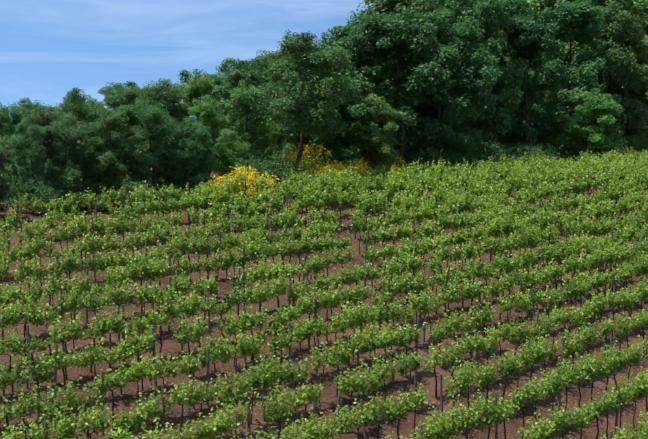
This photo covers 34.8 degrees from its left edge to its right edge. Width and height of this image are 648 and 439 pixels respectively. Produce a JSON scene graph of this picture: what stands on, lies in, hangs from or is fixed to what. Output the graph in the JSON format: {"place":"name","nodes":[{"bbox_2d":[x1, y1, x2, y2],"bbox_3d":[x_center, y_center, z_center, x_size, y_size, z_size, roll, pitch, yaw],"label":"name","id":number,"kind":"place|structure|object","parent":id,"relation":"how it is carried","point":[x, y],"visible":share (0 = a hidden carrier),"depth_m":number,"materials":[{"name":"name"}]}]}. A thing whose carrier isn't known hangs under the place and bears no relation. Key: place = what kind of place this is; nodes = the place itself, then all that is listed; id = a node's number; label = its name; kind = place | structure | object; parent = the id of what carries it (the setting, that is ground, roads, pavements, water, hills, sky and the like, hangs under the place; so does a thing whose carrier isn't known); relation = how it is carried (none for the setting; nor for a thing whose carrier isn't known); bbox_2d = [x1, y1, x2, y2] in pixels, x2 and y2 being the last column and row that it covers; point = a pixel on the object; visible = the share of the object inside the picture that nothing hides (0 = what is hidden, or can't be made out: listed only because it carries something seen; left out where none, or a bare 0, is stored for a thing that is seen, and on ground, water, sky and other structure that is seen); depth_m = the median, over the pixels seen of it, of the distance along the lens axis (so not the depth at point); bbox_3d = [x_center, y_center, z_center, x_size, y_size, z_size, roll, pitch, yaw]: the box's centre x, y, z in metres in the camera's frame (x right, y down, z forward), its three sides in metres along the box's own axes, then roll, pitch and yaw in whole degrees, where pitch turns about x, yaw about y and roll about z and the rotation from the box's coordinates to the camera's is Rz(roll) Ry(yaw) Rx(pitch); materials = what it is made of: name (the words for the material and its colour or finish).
{"place":"outdoors","nodes":[
{"label":"outdoors","id":0,"kind":"place"},
{"bbox_2d":[0,0,461,120],"label":"sky","id":1,"kind":"structure","parent":0,"point":[49,48],"materials":[{"name":"blue"}]},
{"bbox_2d":[0,121,647,438],"bbox_3d":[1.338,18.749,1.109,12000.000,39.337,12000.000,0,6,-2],"label":"hillside ground","id":2,"kind":"structure","parent":0,"point":[426,380],"depth_m":45.17,"materials":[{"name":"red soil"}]},
{"bbox_2d":[0,144,13,212],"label":"tree","id":3,"kind":"object","parent":2,"relation":"on","point":[4,153],"visible":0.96,"depth_m":55.32,"materials":[{"name":"green plant"}]},
{"bbox_2d":[0,102,17,182],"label":"tree","id":4,"kind":"object","parent":2,"relation":"on","point":[4,116],"visible":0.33,"depth_m":73.45,"materials":[{"name":"green plant"}]},
{"bbox_2d":[0,173,25,206],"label":"bush","id":5,"kind":"object","parent":2,"relation":"on","point":[5,201],"visible":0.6,"depth_m":56.51,"materials":[{"name":"green plant"}]},
{"bbox_2d":[0,98,58,185],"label":"tree","id":6,"kind":"object","parent":2,"relation":"on","point":[16,115],"visible":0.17,"depth_m":90.03,"materials":[{"name":"green plant"}]},
{"bbox_2d":[8,122,58,213],"bbox_3d":[-16.623,-2.696,58.224,2.523,5.603,2.805,1,6,10],"label":"tree","id":7,"kind":"object","parent":2,"relation":"on","point":[27,140],"visible":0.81,"depth_m":57.93,"materials":[{"name":"green plant"}]},
{"bbox_2d":[0,105,78,198],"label":"tree","id":8,"kind":"object","parent":2,"relation":"on","point":[43,118],"visible":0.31,"depth_m":67.73,"materials":[{"name":"green plant"}]},
{"bbox_2d":[19,177,63,214],"bbox_3d":[-15.989,-1.270,57.972,2.422,2.305,3.712,-3,6,-27],"label":"bush","id":9,"kind":"object","parent":2,"relation":"on","point":[44,191],"visible":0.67,"depth_m":57.54,"materials":[{"name":"green plant"}]},
{"bbox_2d":[36,169,89,211],"bbox_3d":[-15.134,-1.643,60.033,3.137,2.692,3.089,0,6,-5],"label":"bush","id":10,"kind":"object","parent":2,"relation":"on","point":[60,193],"visible":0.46,"depth_m":59.64,"materials":[{"name":"green plant"}]},
{"bbox_2d":[24,102,103,182],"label":"tree","id":11,"kind":"object","parent":2,"relation":"on","point":[92,114],"visible":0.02,"depth_m":82.52,"materials":[{"name":"green plant"}]},
{"bbox_2d":[26,120,114,209],"bbox_3d":[-15.329,-3.038,61.323,4.654,5.744,5.322,3,6,26],"label":"tree","id":12,"kind":"object","parent":2,"relation":"on","point":[51,144],"visible":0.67,"depth_m":60.59,"materials":[{"name":"green plant"}]},
{"bbox_2d":[50,87,96,171],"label":"tree","id":13,"kind":"object","parent":2,"relation":"on","point":[75,103],"visible":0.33,"depth_m":77.43,"materials":[{"name":"green plant"}]},
{"bbox_2d":[63,175,98,210],"bbox_3d":[-14.672,-1.591,61.073,3.461,2.419,2.025,5,8,42],"label":"bush","id":14,"kind":"object","parent":2,"relation":"on","point":[78,196],"visible":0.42,"depth_m":61.00,"materials":[{"name":"green plant"}]},
{"bbox_2d":[64,176,105,209],"bbox_3d":[-14.257,-1.587,61.705,3.232,2.308,2.415,2,6,22],"label":"bush","id":15,"kind":"object","parent":2,"relation":"on","point":[85,208],"visible":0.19,"depth_m":61.57,"materials":[{"name":"green plant"}]},
{"bbox_2d":[83,94,115,145],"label":"tree","id":16,"kind":"object","parent":2,"relation":"on","point":[94,101],"visible":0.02,"depth_m":85.84,"materials":[{"name":"green plant"}]},
{"bbox_2d":[77,107,149,207],"bbox_3d":[-12.893,-3.477,62.535,4.841,6.629,4.354,0,6,-4],"label":"tree","id":17,"kind":"object","parent":2,"relation":"on","point":[111,121],"visible":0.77,"depth_m":61.97,"materials":[{"name":"green plant"}]},
{"bbox_2d":[102,176,131,209],"bbox_3d":[-12.606,-1.540,62.422,2.981,2.187,2.080,-2,6,-21],"label":"bush","id":18,"kind":"object","parent":2,"relation":"on","point":[117,190],"visible":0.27,"depth_m":62.26,"materials":[{"name":"green plant"}]},
{"bbox_2d":[97,81,139,176],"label":"tree","id":19,"kind":"object","parent":2,"relation":"on","point":[129,83],"visible":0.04,"depth_m":97.09,"materials":[{"name":"green plant"}]},
{"bbox_2d":[79,85,162,190],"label":"tree","id":20,"kind":"object","parent":2,"relation":"on","point":[115,100],"visible":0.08,"depth_m":78.08,"materials":[{"name":"green plant"}]},
{"bbox_2d":[109,98,200,201],"bbox_3d":[-10.969,-4.094,65.563,5.688,7.184,4.974,-5,8,-42],"label":"tree","id":21,"kind":"object","parent":2,"relation":"on","point":[147,114],"visible":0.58,"depth_m":64.69,"materials":[{"name":"green plant"}]},
{"bbox_2d":[129,176,183,207],"bbox_3d":[-10.330,-1.607,63.876,3.401,2.136,2.654,6,8,45],"label":"bush","id":22,"kind":"object","parent":2,"relation":"on","point":[156,186],"visible":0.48,"depth_m":63.56,"materials":[{"name":"green plant"}]},
{"bbox_2d":[123,78,198,187],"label":"tree","id":23,"kind":"object","parent":2,"relation":"on","point":[158,92],"visible":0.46,"depth_m":76.40,"materials":[{"name":"green plant"}]},
{"bbox_2d":[151,121,214,206],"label":"tree","id":24,"kind":"object","parent":2,"relation":"on","point":[199,136],"visible":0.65,"depth_m":65.75,"materials":[{"name":"green plant"}]},
{"bbox_2d":[162,69,238,176],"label":"tree","id":25,"kind":"object","parent":2,"relation":"on","point":[212,78],"visible":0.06,"depth_m":96.11,"materials":[{"name":"green plant"}]},
{"bbox_2d":[169,68,232,156],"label":"tree","id":26,"kind":"object","parent":2,"relation":"on","point":[199,86],"visible":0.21,"depth_m":80.59,"materials":[{"name":"green plant"}]},
{"bbox_2d":[168,95,245,199],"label":"tree","id":27,"kind":"object","parent":2,"relation":"on","point":[209,114],"visible":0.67,"depth_m":68.20,"materials":[{"name":"green plant"}]},
{"bbox_2d":[205,175,234,209],"bbox_3d":[-6.468,-1.664,64.822,2.270,2.331,2.346,-4,7,-37],"label":"broom","id":28,"kind":"object","parent":2,"relation":"on","point":[219,180],"visible":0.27,"depth_m":64.68,"materials":[{"name":"yellow plant"}]},
{"bbox_2d":[201,57,268,165],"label":"tree","id":29,"kind":"object","parent":2,"relation":"on","point":[226,62],"visible":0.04,"depth_m":101.43,"materials":[{"name":"green plant"}]},
{"bbox_2d":[212,79,276,173],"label":"tree","id":30,"kind":"object","parent":2,"relation":"on","point":[264,141],"visible":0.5,"depth_m":74.16,"materials":[{"name":"green plant"}]},
{"bbox_2d":[212,166,276,207],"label":"broom","id":31,"kind":"object","parent":2,"relation":"on","point":[248,182],"visible":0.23,"depth_m":65.81,"materials":[{"name":"yellow plant"}]},
{"bbox_2d":[209,152,281,183],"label":"bush","id":32,"kind":"object","parent":2,"relation":"on","point":[246,163],"visible":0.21,"depth_m":72.00,"materials":[{"name":"green plant"}]},
{"bbox_2d":[208,58,299,177],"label":"tree","id":33,"kind":"object","parent":2,"relation":"on","point":[249,74],"visible":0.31,"depth_m":85.42,"materials":[{"name":"green plant"}]},
{"bbox_2d":[229,149,282,186],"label":"bush","id":34,"kind":"object","parent":2,"relation":"on","point":[264,167],"visible":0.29,"depth_m":72.24,"materials":[{"name":"green plant"}]},
{"bbox_2d":[233,164,279,206],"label":"broom","id":35,"kind":"object","parent":2,"relation":"on","point":[257,174],"visible":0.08,"depth_m":66.70,"materials":[{"name":"yellow plant"}]},
{"bbox_2d":[234,48,312,158],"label":"tree","id":36,"kind":"object","parent":2,"relation":"on","point":[267,58],"visible":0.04,"depth_m":91.80,"materials":[{"name":"green plant"}]},
{"bbox_2d":[246,151,313,194],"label":"bush","id":37,"kind":"object","parent":2,"relation":"on","point":[280,174],"visible":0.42,"depth_m":72.11,"materials":[{"name":"green plant"}]},
{"bbox_2d":[264,78,316,169],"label":"tree","id":38,"kind":"object","parent":2,"relation":"on","point":[288,144],"visible":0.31,"depth_m":79.23,"materials":[{"name":"green plant"}]},
{"bbox_2d":[230,29,362,167],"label":"tree","id":39,"kind":"object","parent":2,"relation":"on","point":[309,57],"visible":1,"depth_m":71.67,"materials":[{"name":"green plant"}]},
{"bbox_2d":[271,156,321,182],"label":"bush","id":40,"kind":"object","parent":2,"relation":"on","point":[295,169],"visible":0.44,"depth_m":71.96,"materials":[{"name":"green plant"}]},
{"bbox_2d":[279,141,332,184],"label":"broom","id":41,"kind":"object","parent":2,"relation":"on","point":[306,149],"visible":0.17,"depth_m":75.95,"materials":[{"name":"yellow plant"}]},
{"bbox_2d":[279,149,342,188],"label":"bush","id":42,"kind":"object","parent":2,"relation":"on","point":[323,160],"visible":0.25,"depth_m":74.19,"materials":[{"name":"green plant"}]},
{"bbox_2d":[276,58,356,159],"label":"tree","id":43,"kind":"object","parent":2,"relation":"on","point":[298,71],"depth_m":88.82,"materials":[{"name":"green plant"}]},
{"bbox_2d":[2,172,635,295],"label":"trellis posts","id":44,"kind":"object","parent":2,"relation":"on","point":[56,252],"visible":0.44,"depth_m":54.37,"materials":[{"name":"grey wood"}]},
{"bbox_2d":[301,161,338,199],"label":"broom","id":45,"kind":"object","parent":2,"relation":"on","point":[323,167],"visible":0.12,"depth_m":71.31,"materials":[{"name":"yellow plant"}]},
{"bbox_2d":[6,164,637,275],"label":"trellis posts","id":46,"kind":"object","parent":2,"relation":"on","point":[229,217],"visible":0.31,"depth_m":56.92,"materials":[{"name":"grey wood"}]},
{"bbox_2d":[0,160,645,292],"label":"vine row","id":47,"kind":"object","parent":2,"relation":"on","point":[518,182],"visible":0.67,"depth_m":57.62,"materials":[{"name":"green plant"}]},
{"bbox_2d":[0,249,647,438],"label":"vine row","id":48,"kind":"object","parent":2,"relation":"on","point":[388,339],"visible":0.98,"depth_m":39.11,"materials":[{"name":"green plant"}]},
{"bbox_2d":[0,234,647,438],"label":"vine row","id":49,"kind":"object","parent":2,"relation":"on","point":[617,255],"visible":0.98,"depth_m":42.29,"materials":[{"name":"green plant"}]},
{"bbox_2d":[0,218,647,426],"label":"vine row","id":50,"kind":"object","parent":2,"relation":"on","point":[508,265],"visible":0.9,"depth_m":45.16,"materials":[{"name":"green plant"}]},
{"bbox_2d":[0,201,647,391],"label":"vine row","id":51,"kind":"object","parent":2,"relation":"on","point":[533,239],"visible":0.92,"depth_m":47.05,"materials":[{"name":"green plant"}]},
{"bbox_2d":[0,188,647,356],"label":"vine row","id":52,"kind":"object","parent":2,"relation":"on","point":[498,227],"visible":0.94,"depth_m":49.61,"materials":[{"name":"green plant"}]},
{"bbox_2d":[0,171,647,339],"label":"vine row","id":53,"kind":"object","parent":2,"relation":"on","point":[612,192],"visible":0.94,"depth_m":52.69,"materials":[{"name":"green plant"}]},
{"bbox_2d":[0,166,647,312],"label":"vine row","id":54,"kind":"object","parent":2,"relation":"on","point":[199,246],"visible":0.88,"depth_m":56.08,"materials":[{"name":"green plant"}]},
{"bbox_2d":[0,155,647,265],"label":"vine row","id":55,"kind":"object","parent":2,"relation":"on","point":[338,199],"visible":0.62,"depth_m":60.92,"materials":[{"name":"green plant"}]},
{"bbox_2d":[0,151,647,248],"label":"vine row","id":56,"kind":"object","parent":2,"relation":"on","point":[186,205],"visible":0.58,"depth_m":62.35,"materials":[{"name":"green plant"}]},
{"bbox_2d":[5,166,643,285],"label":"trellis posts","id":57,"kind":"object","parent":2,"relation":"on","point":[51,250],"visible":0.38,"depth_m":56.48,"materials":[{"name":"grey wood"}]},
{"bbox_2d":[20,180,629,322],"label":"trellis posts","id":58,"kind":"object","parent":2,"relation":"on","point":[244,254],"visible":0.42,"depth_m":49.88,"materials":[{"name":"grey wood"}]},
{"bbox_2d":[3,239,647,437],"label":"trellis posts","id":59,"kind":"object","parent":2,"relation":"on","point":[208,360],"visible":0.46,"depth_m":40.07,"materials":[{"name":"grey wood"}]},
{"bbox_2d":[272,62,381,170],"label":"tree","id":60,"kind":"object","parent":2,"relation":"on","point":[355,112],"visible":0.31,"depth_m":78.55,"materials":[{"name":"green plant"}]},
{"bbox_2d":[19,159,635,255],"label":"trellis posts","id":61,"kind":"object","parent":2,"relation":"on","point":[20,225],"visible":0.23,"depth_m":53.17,"materials":[{"name":"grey wood"}]},
{"bbox_2d":[13,149,647,237],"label":"vine row","id":62,"kind":"object","parent":2,"relation":"on","point":[138,192],"visible":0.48,"depth_m":63.08,"materials":[{"name":"green plant"}]},
{"bbox_2d":[26,209,647,388],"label":"trellis posts","id":63,"kind":"object","parent":2,"relation":"on","point":[123,337],"visible":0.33,"depth_m":43.39,"materials":[{"name":"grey wood"}]},
{"bbox_2d":[315,160,365,195],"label":"broom","id":64,"kind":"object","parent":2,"relation":"on","point":[339,166],"visible":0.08,"depth_m":72.61,"materials":[{"name":"yellow plant"}]},
{"bbox_2d":[316,32,365,154],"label":"tree","id":65,"kind":"object","parent":2,"relation":"on","point":[324,40],"depth_m":110.30,"materials":[{"name":"green plant"}]},
{"bbox_2d":[55,154,634,235],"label":"trellis posts","id":66,"kind":"object","parent":2,"relation":"on","point":[234,196],"visible":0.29,"depth_m":60.19,"materials":[{"name":"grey wood"}]},
{"bbox_2d":[44,257,647,438],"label":"trellis posts","id":67,"kind":"object","parent":2,"relation":"on","point":[263,391],"visible":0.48,"depth_m":40.61,"materials":[{"name":"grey wood"}]},
{"bbox_2d":[53,226,647,410],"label":"trellis posts","id":68,"kind":"object","parent":2,"relation":"on","point":[153,331],"visible":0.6,"depth_m":45.19,"materials":[{"name":"grey wood"}]},
{"bbox_2d":[61,196,642,351],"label":"trellis posts","id":69,"kind":"object","parent":2,"relation":"on","point":[62,314],"visible":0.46,"depth_m":49.92,"materials":[{"name":"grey wood"}]},
{"bbox_2d":[65,273,647,438],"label":"vine row","id":70,"kind":"object","parent":2,"relation":"on","point":[595,306],"visible":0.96,"depth_m":39.98,"materials":[{"name":"green plant"}]},
{"bbox_2d":[338,157,375,194],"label":"broom","id":71,"kind":"object","parent":2,"relation":"on","point":[361,167],"visible":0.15,"depth_m":74.34,"materials":[{"name":"plant"}]},
{"bbox_2d":[312,24,413,154],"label":"tree","id":72,"kind":"object","parent":2,"relation":"on","point":[361,47],"visible":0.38,"depth_m":82.48,"materials":[{"name":"green plant"}]},
{"bbox_2d":[340,90,399,172],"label":"tree","id":73,"kind":"object","parent":2,"relation":"on","point":[384,152],"visible":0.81,"depth_m":79.18,"materials":[{"name":"green plant"}]},
{"bbox_2d":[327,12,417,137],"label":"tree","id":74,"kind":"object","parent":2,"relation":"on","point":[340,31],"visible":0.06,"depth_m":90.20,"materials":[{"name":"green plant"}]},
{"bbox_2d":[353,160,392,174],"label":"bush","id":75,"kind":"object","parent":2,"relation":"on","point":[373,163],"visible":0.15,"depth_m":79.26,"materials":[{"name":"green plant"}]},
{"bbox_2d":[138,288,643,438],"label":"trellis posts","id":76,"kind":"object","parent":2,"relation":"on","point":[338,399],"visible":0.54,"depth_m":40.77,"materials":[{"name":"grey wood"}]},
{"bbox_2d":[353,9,454,171],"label":"tree","id":77,"kind":"object","parent":2,"relation":"on","point":[419,40],"visible":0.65,"depth_m":83.37,"materials":[{"name":"green plant"}]},
{"bbox_2d":[357,0,460,160],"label":"tree","id":78,"kind":"object","parent":2,"relation":"on","point":[387,7],"visible":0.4,"depth_m":92.96,"materials":[{"name":"green plant"}]},
{"bbox_2d":[416,149,441,172],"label":"bush","id":79,"kind":"object","parent":2,"relation":"on","point":[430,160],"visible":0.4,"depth_m":85.55,"materials":[{"name":"green plant"}]},
{"bbox_2d":[222,308,647,438],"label":"vine row","id":80,"kind":"object","parent":2,"relation":"on","point":[537,356],"visible":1,"depth_m":39.96,"materials":[{"name":"green plant"}]},
{"bbox_2d":[384,10,503,175],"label":"tree","id":81,"kind":"object","parent":2,"relation":"on","point":[452,48],"visible":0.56,"depth_m":88.79,"materials":[{"name":"green plant"}]},
{"bbox_2d":[430,147,464,172],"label":"bush","id":82,"kind":"object","parent":2,"relation":"on","point":[446,155],"visible":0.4,"depth_m":87.22,"materials":[{"name":"green plant"}]},
{"bbox_2d":[276,312,641,438],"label":"trellis posts","id":83,"kind":"object","parent":2,"relation":"on","point":[440,401],"visible":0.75,"depth_m":38.73,"materials":[{"name":"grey wood"}]},
{"bbox_2d":[411,0,507,166],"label":"tree","id":84,"kind":"object","parent":2,"relation":"on","point":[450,7],"visible":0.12,"depth_m":98.77,"materials":[{"name":"green plant"}]},
{"bbox_2d":[448,0,529,159],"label":"tree","id":85,"kind":"object","parent":2,"relation":"on","point":[488,16],"visible":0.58,"depth_m":96.41,"materials":[{"name":"green plant"}]},
{"bbox_2d":[481,142,512,176],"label":"bush","id":86,"kind":"object","parent":2,"relation":"on","point":[496,155],"visible":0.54,"depth_m":93.49,"materials":[{"name":"green plant"}]},
{"bbox_2d":[463,0,542,156],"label":"tree","id":87,"kind":"object","parent":2,"relation":"on","point":[522,5],"visible":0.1,"depth_m":107.09,"materials":[{"name":"green plant"}]},
{"bbox_2d":[482,143,526,166],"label":"bush","id":88,"kind":"object","parent":2,"relation":"on","point":[517,155],"visible":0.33,"depth_m":96.42,"materials":[{"name":"green plant"}]},
{"bbox_2d":[385,335,647,438],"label":"vine row","id":89,"kind":"object","parent":2,"relation":"on","point":[438,428],"visible":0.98,"depth_m":39.19,"materials":[{"name":"green plant"}]},
{"bbox_2d":[409,349,633,438],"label":"trellis posts","id":90,"kind":"object","parent":2,"relation":"on","point":[496,425],"visible":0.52,"depth_m":37.75,"materials":[{"name":"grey wood"}]},
{"bbox_2d":[506,142,543,161],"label":"bush","id":91,"kind":"object","parent":2,"relation":"on","point":[520,150],"visible":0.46,"depth_m":95.68,"materials":[{"name":"green plant"}]},
{"bbox_2d":[488,10,571,161],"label":"tree","id":92,"kind":"object","parent":2,"relation":"on","point":[531,40],"visible":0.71,"depth_m":100.88,"materials":[{"name":"green plant"}]},
{"bbox_2d":[487,0,582,157],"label":"tree","id":93,"kind":"object","parent":2,"relation":"on","point":[533,6],"visible":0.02,"depth_m":116.44,"materials":[{"name":"green plant"}]},
{"bbox_2d":[521,142,555,164],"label":"bush","id":94,"kind":"object","parent":2,"relation":"on","point":[541,153],"visible":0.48,"depth_m":96.90,"materials":[{"name":"green plant"}]},
{"bbox_2d":[539,145,562,160],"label":"bush","id":95,"kind":"object","parent":2,"relation":"on","point":[553,153],"visible":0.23,"depth_m":98.64,"materials":[{"name":"green plant"}]},
{"bbox_2d":[521,0,600,155],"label":"tree","id":96,"kind":"object","parent":2,"relation":"on","point":[574,54],"visible":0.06,"depth_m":116.98,"materials":[{"name":"green plant"}]},
{"bbox_2d":[549,144,580,163],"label":"bush","id":97,"kind":"object","parent":2,"relation":"on","point":[565,158],"visible":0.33,"depth_m":103.53,"materials":[{"name":"green plant"}]},
{"bbox_2d":[526,0,620,155],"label":"tree","id":98,"kind":"object","parent":2,"relation":"on","point":[574,19],"visible":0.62,"depth_m":108.88,"materials":[{"name":"green plant"}]},
{"bbox_2d":[518,385,638,438],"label":"trellis posts","id":99,"kind":"object","parent":2,"relation":"on","point":[616,414],"visible":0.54,"depth_m":40.44,"materials":[{"name":"grey wood"}]},
{"bbox_2d":[564,142,597,161],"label":"bush","id":100,"kind":"object","parent":2,"relation":"on","point":[579,150],"visible":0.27,"depth_m":103.51,"materials":[{"name":"green plant"}]},
{"bbox_2d":[518,366,647,438],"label":"vine row","id":101,"kind":"object","parent":2,"relation":"on","point":[590,411],"visible":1,"depth_m":38.77,"materials":[{"name":"green plant"}]},
{"bbox_2d":[555,88,627,160],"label":"tree","id":102,"kind":"object","parent":2,"relation":"on","point":[596,105],"visible":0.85,"depth_m":102.09,"materials":[{"name":"green plant"}]},
{"bbox_2d":[542,0,647,151],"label":"tree","id":103,"kind":"object","parent":2,"relation":"on","point":[597,41],"visible":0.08,"depth_m":121.65,"materials":[{"name":"green plant"}]},
{"bbox_2d":[571,0,647,153],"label":"tree","id":104,"kind":"object","parent":2,"relation":"on","point":[619,28],"visible":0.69,"depth_m":114.23,"materials":[{"name":"green plant"}]},
{"bbox_2d":[598,0,647,149],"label":"tree","id":105,"kind":"object","parent":2,"relation":"on","point":[636,8],"visible":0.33,"depth_m":122.13,"materials":[{"name":"green plant"}]},
{"bbox_2d":[600,407,647,438],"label":"vine row","id":106,"kind":"object","parent":2,"relation":"on","point":[643,433],"visible":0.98,"depth_m":37.01,"materials":[{"name":"green plant"}]},
{"bbox_2d":[627,135,647,154],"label":"bush","id":107,"kind":"object","parent":2,"relation":"on","point":[631,144],"visible":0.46,"depth_m":113.88,"materials":[{"name":"green plant"}]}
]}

